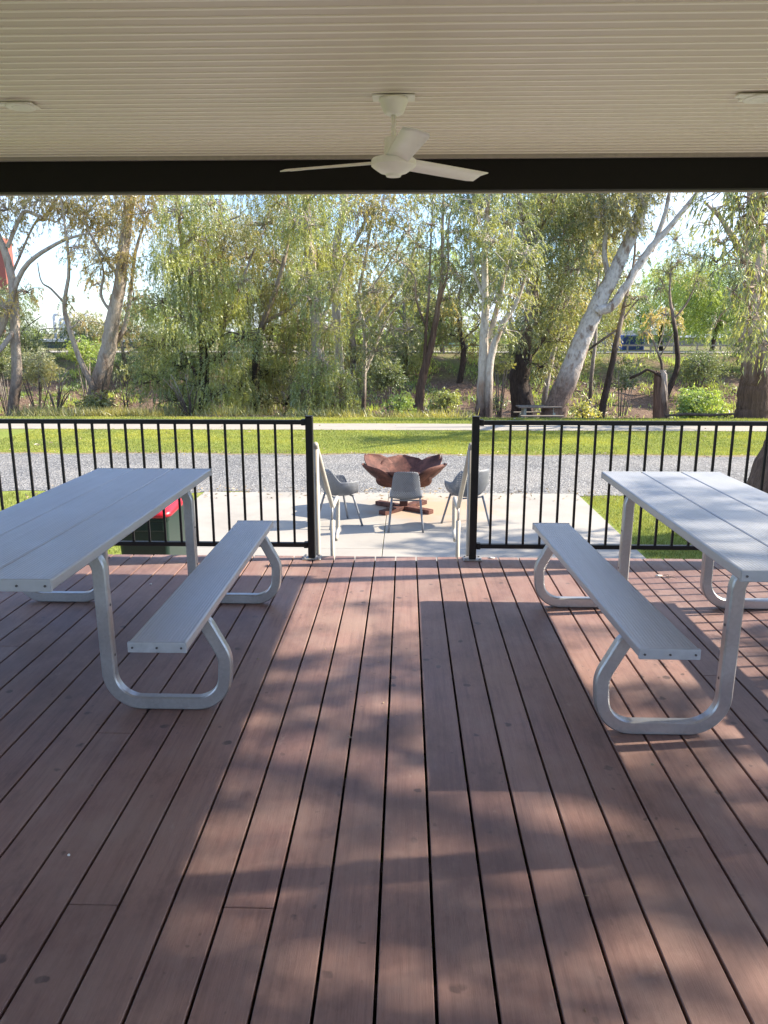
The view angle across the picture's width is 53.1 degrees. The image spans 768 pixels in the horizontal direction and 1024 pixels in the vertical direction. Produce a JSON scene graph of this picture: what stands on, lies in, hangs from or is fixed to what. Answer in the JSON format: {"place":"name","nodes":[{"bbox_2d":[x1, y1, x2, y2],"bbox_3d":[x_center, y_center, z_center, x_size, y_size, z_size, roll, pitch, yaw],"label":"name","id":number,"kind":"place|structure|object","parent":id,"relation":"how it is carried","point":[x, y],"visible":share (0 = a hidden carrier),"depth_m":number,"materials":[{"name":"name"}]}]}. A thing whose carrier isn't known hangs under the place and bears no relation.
{"place":"outdoors","nodes":[
{"label":"outdoors","id":0,"kind":"place"},
{"bbox_2d":[0,491,198,554],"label":"lawn grass","id":1,"kind":"structure","parent":0,"point":[25,498],"depth_m":11.99,"materials":[{"name":"green plant"}]},
{"bbox_2d":[0,334,740,418],"bbox_3d":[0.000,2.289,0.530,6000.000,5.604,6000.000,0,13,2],"label":"ground","id":2,"kind":"structure","parent":0,"point":[446,379],"depth_m":44.53,"materials":[{"name":"brown plant"}]},
{"bbox_2d":[0,238,13,333],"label":"red tower","id":3,"kind":"structure","parent":2,"relation":"on","point":[3,274],"depth_m":91.28,"materials":[{"name":"paint"}]},
{"bbox_2d":[0,336,21,415],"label":"bush","id":4,"kind":"object","parent":2,"relation":"on","point":[2,361],"visible":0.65,"depth_m":33.93,"materials":[{"name":"green plant"}]},
{"bbox_2d":[3,343,68,407],"bbox_3d":[-13.569,-5.015,30.024,2.189,3.190,1.942,-9,16,-33],"label":"bush","id":5,"kind":"object","parent":2,"relation":"on","point":[48,368],"visible":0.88,"depth_m":29.86,"materials":[{"name":"green plant"}]},
{"bbox_2d":[0,196,92,415],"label":"gum tree","id":6,"kind":"object","parent":2,"relation":"on","point":[11,307],"visible":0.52,"depth_m":27.98,"materials":[{"name":"green plant"}]},
{"bbox_2d":[0,276,98,375],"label":"gum tree","id":7,"kind":"object","parent":2,"relation":"on","point":[24,337],"visible":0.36,"depth_m":46.54,"materials":[{"name":"green plant"}]},
{"bbox_2d":[42,370,71,408],"bbox_3d":[-11.827,-4.353,28.226,1.362,1.812,0.546,7,15,28],"label":"dead branch","id":8,"kind":"object","parent":2,"relation":"on","point":[58,398],"visible":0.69,"depth_m":28.23,"materials":[{"name":"wood"}]},
{"bbox_2d":[52,311,91,338],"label":"silo","id":9,"kind":"object","parent":2,"relation":"on","point":[59,320],"visible":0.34,"depth_m":73.49,"materials":[{"name":"white paint"}]},
{"bbox_2d":[61,334,101,398],"bbox_3d":[-14.756,-6.384,38.029,2.188,4.791,1.971,0,13,2],"label":"bush","id":10,"kind":"object","parent":2,"relation":"on","point":[86,349],"visible":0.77,"depth_m":37.65,"materials":[{"name":"green plant"}]},
{"bbox_2d":[53,310,119,350],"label":"gum tree","id":11,"kind":"object","parent":2,"relation":"on","point":[83,316],"visible":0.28,"depth_m":50.80,"materials":[{"name":"green plant"}]},
{"bbox_2d":[73,389,116,412],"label":"bush","id":12,"kind":"object","parent":2,"relation":"on","point":[101,402],"visible":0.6,"depth_m":27.11,"materials":[{"name":"green plant"}]},
{"bbox_2d":[36,339,171,347],"bbox_3d":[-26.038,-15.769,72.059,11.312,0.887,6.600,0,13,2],"label":"industrial shed","id":13,"kind":"structure","parent":2,"relation":"on","point":[62,341],"depth_m":69.06,"materials":[{"name":"white paint"}]},
{"bbox_2d":[37,195,190,407],"bbox_3d":[-9.531,-9.175,28.404,5.935,12.709,4.623,7,15,27],"label":"gum tree","id":14,"kind":"object","parent":2,"relation":"on","point":[100,378],"visible":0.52,"depth_m":27.88,"materials":[{"name":"green plant"}]},
{"bbox_2d":[118,379,128,408],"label":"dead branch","id":15,"kind":"object","parent":2,"relation":"on","point":[127,399],"visible":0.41,"depth_m":30.08,"materials":[{"name":"wood"}]},
{"bbox_2d":[88,299,174,386],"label":"gum tree","id":16,"kind":"object","parent":2,"relation":"on","point":[125,367],"visible":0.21,"depth_m":44.24,"materials":[{"name":"green plant"}]},
{"bbox_2d":[163,374,200,415],"bbox_3d":[-6.838,-3.898,26.216,1.243,1.623,0.618,-3,13,-14],"label":"dead branch","id":17,"kind":"object","parent":2,"relation":"on","point":[183,405],"visible":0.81,"depth_m":26.17,"materials":[{"name":"grey wood"}]},
{"bbox_2d":[121,195,269,415],"bbox_3d":[-6.594,-7.497,26.611,5.581,10.214,4.350,0,13,2],"label":"weeping tree","id":18,"kind":"object","parent":2,"relation":"on","point":[198,320],"visible":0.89,"depth_m":26.07,"materials":[{"name":"green plant"}]},
{"bbox_2d":[148,195,274,365],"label":"gum tree","id":19,"kind":"object","parent":2,"relation":"on","point":[226,242],"visible":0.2,"depth_m":45.55,"materials":[{"name":"green plant"}]},
{"bbox_2d":[4,404,478,417],"bbox_3d":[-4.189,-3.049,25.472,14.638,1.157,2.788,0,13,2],"label":"tall grass","id":20,"kind":"structure","parent":2,"relation":"on","point":[315,413],"depth_m":24.82,"materials":[{"name":"green plant"}]},
{"bbox_2d":[207,195,317,414],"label":"weeping tree","id":21,"kind":"object","parent":2,"relation":"on","point":[270,301],"visible":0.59,"depth_m":28.69,"materials":[{"name":"green plant"}]},
{"bbox_2d":[194,195,368,353],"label":"gum tree","id":22,"kind":"object","parent":2,"relation":"on","point":[277,242],"visible":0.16,"depth_m":47.49,"materials":[{"name":"green plant"}]},
{"bbox_2d":[254,194,372,413],"bbox_3d":[-2.580,-7.672,26.966,4.357,10.572,4.477,0,13,2],"label":"weeping tree","id":23,"kind":"object","parent":2,"relation":"on","point":[317,381],"visible":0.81,"depth_m":26.56,"materials":[{"name":"green plant"}]},
{"bbox_2d":[11,411,630,417],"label":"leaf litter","id":24,"kind":"object","parent":2,"relation":"on","point":[382,417],"visible":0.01,"depth_m":25.87,"materials":[{"name":"brown"}]},
{"bbox_2d":[284,226,399,381],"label":"gum tree","id":25,"kind":"object","parent":2,"relation":"on","point":[353,343],"visible":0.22,"depth_m":43.78,"materials":[{"name":"green plant"}]},
{"bbox_2d":[0,295,733,343],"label":"distant woodland","id":26,"kind":"object","parent":2,"relation":"on","point":[357,338],"visible":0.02,"depth_m":95.54,"materials":[{"name":"green plant"}]},
{"bbox_2d":[0,353,739,417],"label":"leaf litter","id":27,"kind":"object","parent":2,"relation":"on","point":[734,389],"visible":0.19,"depth_m":43.73,"materials":[{"name":"brown"}]},
{"bbox_2d":[310,194,436,411],"bbox_3d":[-0.806,-9.632,31.509,6.163,12.435,4.744,0,13,2],"label":"gum tree","id":28,"kind":"object","parent":2,"relation":"on","point":[368,212],"visible":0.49,"depth_m":30.51,"materials":[{"name":"green plant"}]},
{"bbox_2d":[367,352,407,416],"bbox_3d":[0.178,-5.213,34.725,1.892,4.005,2.187,0,13,2],"label":"bush","id":29,"kind":"object","parent":2,"relation":"on","point":[382,382],"visible":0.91,"depth_m":34.29,"materials":[{"name":"green plant"}]},
{"bbox_2d":[337,194,450,411],"bbox_3d":[0.462,-8.726,31.410,3.476,10.038,4.420,11,17,40],"label":"gum tree","id":30,"kind":"object","parent":2,"relation":"on","point":[368,352],"visible":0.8,"depth_m":31.27,"materials":[{"name":"green plant"}]},
{"bbox_2d":[380,390,416,415],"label":"bush","id":31,"kind":"object","parent":2,"relation":"on","point":[401,404],"visible":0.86,"depth_m":26.77,"materials":[{"name":"green plant"}]},
{"bbox_2d":[124,560,686,1023],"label":"deck subframe","id":32,"kind":"object","parent":2,"relation":"on","point":[384,800],"visible":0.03,"depth_m":2.76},
{"bbox_2d":[0,554,767,1023],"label":"deck","id":33,"kind":"structure","parent":32,"relation":"on","point":[108,792],"depth_m":2.57,"materials":[{"name":"brown wood"}]},
{"bbox_2d":[0,468,281,709],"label":"picnic table","id":34,"kind":"object","parent":33,"relation":"on","point":[52,539],"visible":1,"depth_m":3.25,"materials":[{"name":"grey metal"}]},
{"bbox_2d":[0,415,321,559],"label":"metal fence","id":35,"kind":"object","parent":33,"relation":"on","point":[307,423],"visible":0.79,"depth_m":5.30,"materials":[{"name":"metal"}]},
{"bbox_2d":[0,0,767,195],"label":"pavilion roof","id":36,"kind":"structure","parent":33,"relation":"on","point":[191,97],"depth_m":3.58,"materials":[{"name":"paint"}]},
{"bbox_2d":[0,102,40,111],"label":"ceiling light","id":37,"kind":"object","parent":36,"relation":"attached to","point":[24,106],"visible":1,"depth_m":3.70,"materials":[{"name":"white plastic"}]},
{"bbox_2d":[280,94,487,180],"bbox_3d":[0.002,-1.756,3.563,1.054,0.350,1.004,0,13,2],"label":"ceiling fan","id":38,"kind":"object","parent":36,"relation":"hanging from","point":[397,159],"visible":1,"depth_m":3.60,"materials":[{"name":"white plastic"}]},
{"bbox_2d":[734,93,767,103],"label":"ceiling light","id":39,"kind":"object","parent":36,"relation":"attached to","point":[752,98],"visible":1,"depth_m":3.58,"materials":[{"name":"white plastic"}]},
{"bbox_2d":[463,416,767,560],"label":"metal fence","id":40,"kind":"object","parent":33,"relation":"on","point":[477,423],"visible":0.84,"depth_m":5.22,"materials":[{"name":"metal"}]},
{"bbox_2d":[532,471,767,734],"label":"picnic table","id":41,"kind":"object","parent":33,"relation":"on","point":[720,518],"visible":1,"depth_m":3.25,"materials":[{"name":"grey metal"}]},
{"bbox_2d":[364,230,469,380],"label":"gum tree","id":42,"kind":"object","parent":2,"relation":"on","point":[404,359],"visible":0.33,"depth_m":44.84,"materials":[{"name":"green plant"}]},
{"bbox_2d":[393,241,480,352],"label":"gum tree","id":43,"kind":"object","parent":2,"relation":"on","point":[467,313],"visible":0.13,"depth_m":52.42,"materials":[{"name":"green plant"}]},
{"bbox_2d":[401,194,475,414],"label":"gum tree","id":44,"kind":"object","parent":2,"relation":"on","point":[443,266],"visible":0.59,"depth_m":29.56,"materials":[{"name":"green plant"}]},
{"bbox_2d":[427,386,462,415],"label":"bush","id":45,"kind":"object","parent":2,"relation":"on","point":[448,399],"visible":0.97,"depth_m":27.56,"materials":[{"name":"green plant"}]},
{"bbox_2d":[412,254,504,383],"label":"gum tree","id":46,"kind":"object","parent":2,"relation":"on","point":[461,338],"visible":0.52,"depth_m":43.42,"materials":[{"name":"green plant"}]},
{"bbox_2d":[436,193,555,417],"bbox_3d":[3.752,-7.563,25.441,3.968,9.895,3.910,9,16,34],"label":"gum tree","id":47,"kind":"object","parent":2,"relation":"on","point":[489,342],"visible":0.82,"depth_m":25.09,"materials":[{"name":"green plant"}]},
{"bbox_2d":[265,344,732,353],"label":"rail fence","id":48,"kind":"object","parent":2,"relation":"on","point":[720,347],"visible":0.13,"depth_m":51.81,"materials":[{"name":"grey metal"}]},
{"bbox_2d":[492,394,508,417],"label":"bush","id":49,"kind":"object","parent":2,"relation":"on","point":[496,403],"visible":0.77,"depth_m":28.71,"materials":[{"name":"green plant"}]},
{"bbox_2d":[493,355,515,416],"bbox_3d":[4.469,-4.694,29.636,1.217,2.774,0.885,0,13,2],"label":"bush","id":50,"kind":"object","parent":2,"relation":"on","point":[503,366],"visible":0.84,"depth_m":29.43,"materials":[{"name":"green plant"}]},
{"bbox_2d":[479,225,565,380],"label":"gum tree","id":51,"kind":"object","parent":2,"relation":"on","point":[509,320],"visible":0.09,"depth_m":44.44,"materials":[{"name":"green plant"}]},
{"bbox_2d":[513,405,563,417],"bbox_3d":[5.827,-3.491,29.111,1.600,1.050,1.600,0,13,-1],"label":"park table","id":52,"kind":"object","parent":2,"relation":"on","point":[522,413],"visible":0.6,"depth_m":28.74,"materials":[{"name":"grey metal"}]},
{"bbox_2d":[492,193,613,417],"bbox_3d":[6.313,-8.648,29.430,4.176,12.312,5.427,-7,15,-28],"label":"gum tree","id":53,"kind":"object","parent":2,"relation":"on","point":[520,390],"visible":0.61,"depth_m":29.07,"materials":[{"name":"green plant"}]},
{"bbox_2d":[468,193,646,370],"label":"gum tree","id":54,"kind":"object","parent":2,"relation":"on","point":[603,319],"visible":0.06,"depth_m":44.30,"materials":[{"name":"green plant"}]},
{"bbox_2d":[535,193,631,414],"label":"gum tree","id":55,"kind":"object","parent":2,"relation":"on","point":[547,377],"visible":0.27,"depth_m":30.70,"materials":[{"name":"green plant"}]},
{"bbox_2d":[565,397,602,417],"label":"bush","id":56,"kind":"object","parent":2,"relation":"on","point":[584,408],"visible":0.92,"depth_m":24.71,"materials":[{"name":"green plant"}]},
{"bbox_2d":[566,249,614,416],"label":"gum tree","id":57,"kind":"object","parent":2,"relation":"on","point":[595,337],"visible":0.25,"depth_m":33.23,"materials":[{"name":"green plant"}]},
{"bbox_2d":[547,198,644,358],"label":"gum tree","id":58,"kind":"object","parent":2,"relation":"on","point":[619,306],"visible":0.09,"depth_m":48.07,"materials":[{"name":"green plant"}]},
{"bbox_2d":[588,224,655,417],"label":"gum tree","id":59,"kind":"object","parent":2,"relation":"on","point":[607,387],"visible":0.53,"depth_m":29.84,"materials":[{"name":"brown plant"}]},
{"bbox_2d":[604,347,650,417],"bbox_3d":[10.050,-4.881,32.417,1.589,4.073,1.825,13,18,43],"label":"bush","id":60,"kind":"object","parent":2,"relation":"on","point":[625,383],"visible":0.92,"depth_m":32.15,"materials":[{"name":"green plant"}]},
{"bbox_2d":[612,335,644,349],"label":"parked van","id":61,"kind":"object","parent":2,"relation":"on","point":[631,341],"visible":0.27,"depth_m":62.48,"materials":[{"name":"blue metal"}]},
{"bbox_2d":[540,193,718,417],"bbox_3d":[9.006,-8.670,28.365,6.794,12.375,4.243,0,13,2],"label":"gum tree","id":62,"kind":"object","parent":2,"relation":"on","point":[563,388],"visible":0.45,"depth_m":27.83,"materials":[{"name":"white plant"}]},
{"bbox_2d":[629,368,668,417],"bbox_3d":[9.840,-4.257,28.522,1.580,2.146,0.524,0,13,2],"label":"tree stump","id":63,"kind":"object","parent":2,"relation":"on","point":[660,400],"visible":0.87,"depth_m":28.30,"materials":[{"name":"wood"}]},
{"bbox_2d":[638,306,686,369],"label":"bare tree","id":64,"kind":"object","parent":2,"relation":"on","point":[656,316],"visible":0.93,"depth_m":42.38,"materials":[{"name":"plant"}]},
{"bbox_2d":[610,256,739,350],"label":"gum tree","id":65,"kind":"object","parent":2,"relation":"on","point":[655,304],"visible":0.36,"depth_m":58.64,"materials":[{"name":"green plant"}]},
{"bbox_2d":[642,225,716,398],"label":"gum tree","id":66,"kind":"object","parent":2,"relation":"on","point":[670,274],"visible":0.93,"depth_m":39.88,"materials":[{"name":"green plant"}]},
{"bbox_2d":[668,344,729,395],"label":"bush","id":67,"kind":"object","parent":2,"relation":"on","point":[704,365],"visible":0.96,"depth_m":41.46,"materials":[{"name":"green plant"}]},
{"bbox_2d":[664,413,734,416],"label":"fallen branch","id":68,"kind":"object","parent":2,"relation":"on","point":[701,414],"visible":1,"depth_m":23.87,"materials":[{"name":"brown wood"}]},
{"bbox_2d":[658,256,744,350],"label":"gum tree","id":69,"kind":"object","parent":2,"relation":"on","point":[706,297],"visible":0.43,"depth_m":54.77,"materials":[{"name":"green plant"}]},
{"bbox_2d":[671,383,733,418],"bbox_3d":[10.361,-3.403,25.119,1.766,1.606,1.748,0,13,2],"label":"bush","id":70,"kind":"object","parent":2,"relation":"on","point":[702,400],"visible":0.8,"depth_m":24.85,"materials":[{"name":"green plant"}]},
{"bbox_2d":[712,412,730,418],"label":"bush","id":71,"kind":"object","parent":2,"relation":"on","point":[726,416],"visible":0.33,"depth_m":24.64,"materials":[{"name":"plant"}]},
{"bbox_2d":[676,192,767,418],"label":"gum tree","id":72,"kind":"object","parent":2,"relation":"on","point":[752,390],"visible":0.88,"depth_m":19.94,"materials":[{"name":"green plant"}]},
{"bbox_2d":[718,242,767,369],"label":"gum tree","id":73,"kind":"object","parent":2,"relation":"on","point":[732,277],"visible":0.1,"depth_m":45.18,"materials":[{"name":"green plant"}]},
{"bbox_2d":[0,453,755,495],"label":"gravel road","id":74,"kind":"structure","parent":0,"point":[350,467],"depth_m":14.87,"materials":[{"name":"grey gravel"}]},
{"bbox_2d":[25,485,622,500],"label":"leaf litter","id":75,"kind":"object","parent":74,"relation":"on","point":[366,493],"visible":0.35,"depth_m":12.37,"materials":[{"name":"brown plant"}]},
{"bbox_2d":[20,449,753,457],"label":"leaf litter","id":76,"kind":"object","parent":74,"relation":"on","point":[371,452],"visible":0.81,"depth_m":16.66,"materials":[{"name":"brown"}]},
{"bbox_2d":[0,452,755,456],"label":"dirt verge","id":77,"kind":"structure","parent":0,"point":[394,454],"depth_m":16.62,"materials":[{"name":"brown soil"}]},
{"bbox_2d":[0,428,765,455],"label":"lawn grass","id":78,"kind":"structure","parent":0,"point":[399,444],"depth_m":18.53,"materials":[{"name":"green plant"}]},
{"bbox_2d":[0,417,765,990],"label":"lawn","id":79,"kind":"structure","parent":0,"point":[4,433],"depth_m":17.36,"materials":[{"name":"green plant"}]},
{"bbox_2d":[9,416,729,454],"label":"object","id":80,"kind":"object","parent":79,"relation":"on","point":[371,436],"visible":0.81,"depth_m":19.86,"materials":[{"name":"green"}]},
{"bbox_2d":[747,440,767,492],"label":"tree stump","id":81,"kind":"object","parent":79,"relation":"on","point":[754,480],"visible":0.27,"depth_m":9.60,"materials":[{"name":"brown wood"}]},
{"bbox_2d":[0,423,766,430],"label":"footpath","id":82,"kind":"structure","parent":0,"point":[354,426],"depth_m":21.35,"materials":[{"name":"concrete"}]},
{"bbox_2d":[0,415,767,423],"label":"lawn grass","id":83,"kind":"structure","parent":0,"point":[370,419],"depth_m":23.40,"materials":[{"name":"green plant"}]},
{"bbox_2d":[0,192,767,333],"label":"sky","id":84,"kind":"structure","parent":0,"point":[52,274],"materials":[{"name":"white"}]},
{"bbox_2d":[48,351,740,352],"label":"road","id":85,"kind":"structure","parent":0,"point":[508,351],"depth_m":55.83,"materials":[{"name":"grey asphalt"}]},
{"bbox_2d":[194,492,645,560],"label":"concrete slab","id":86,"kind":"structure","parent":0,"point":[405,536],"depth_m":10.47,"materials":[{"name":"beige concrete"}]},
{"bbox_2d":[120,499,185,555],"bbox_3d":[-2.159,0.357,7.311,0.530,1.037,0.816,0,13,2],"label":"wheelie bin","id":87,"kind":"object","parent":86,"relation":"on","point":[172,524],"visible":0.12,"depth_m":6.94,"materials":[{"name":"green plastic"}]},
{"bbox_2d":[319,469,362,529],"bbox_3d":[-0.624,-0.223,10.351,0.559,0.804,0.580,-6,15,-26],"label":"garden armchair","id":88,"kind":"object","parent":86,"relation":"on","point":[343,487],"visible":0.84,"depth_m":10.14,"materials":[{"name":"grey plastic"}]},
{"bbox_2d":[361,454,446,515],"bbox_3d":[0.295,-0.422,11.251,1.216,0.775,1.219,0,13,2],"label":"fire pit","id":89,"kind":"object","parent":86,"relation":"on","point":[381,469],"visible":0.69,"depth_m":11.42,"materials":[{"name":"metal"}]},
{"bbox_2d":[387,472,423,532],"bbox_3d":[0.290,-0.174,10.123,0.479,0.809,0.528,0,13,2],"label":"garden chair","id":90,"kind":"object","parent":86,"relation":"on","point":[406,494],"visible":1,"depth_m":9.90,"materials":[{"name":"grey plastic"}]},
{"bbox_2d":[441,469,488,524],"bbox_3d":[1.107,-0.202,10.258,0.580,0.804,0.559,-5,14,-22],"label":"garden armchair","id":91,"kind":"object","parent":86,"relation":"on","point":[483,477],"visible":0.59,"depth_m":10.06,"materials":[{"name":"grey plastic"}]},
{"bbox_2d":[444,330,478,346],"bbox_3d":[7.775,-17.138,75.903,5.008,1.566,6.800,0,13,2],"label":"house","id":92,"kind":"structure","parent":0,"point":[466,338],"depth_m":73.05,"materials":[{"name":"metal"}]},
{"bbox_2d":[598,330,673,346],"bbox_3d":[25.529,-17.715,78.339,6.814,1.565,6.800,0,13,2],"label":"house","id":93,"kind":"structure","parent":0,"point":[629,332],"depth_m":75.49,"materials":[{"name":"grey glass"}]},
{"bbox_2d":[584,494,701,558],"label":"lawn grass","id":94,"kind":"structure","parent":0,"point":[619,512],"depth_m":10.22,"materials":[{"name":"green plant"}]},
{"bbox_2d":[679,334,739,344],"bbox_3d":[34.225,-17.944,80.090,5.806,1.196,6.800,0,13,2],"label":"house","id":95,"kind":"structure","parent":0,"point":[695,342],"depth_m":78.42,"materials":[{"name":"metal"}]},
{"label":"concrete steps","id":96,"kind":"object","parent":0,"visible":0},
{"bbox_2d":[314,442,339,559],"bbox_3d":[-0.453,0.199,6.359,0.038,1.796,1.709,0,13,2],"label":"handrail","id":97,"kind":"object","parent":96,"relation":"attached to","point":[318,465],"visible":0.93,"depth_m":5.71,"materials":[{"name":"metal"}]},
{"bbox_2d":[452,443,470,560],"bbox_3d":[0.627,0.205,6.329,0.038,1.796,1.709,0,13,2],"label":"handrail","id":98,"kind":"object","parent":96,"relation":"attached to","point":[456,503],"visible":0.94,"depth_m":6.07,"materials":[{"name":"metal"}]}
]}

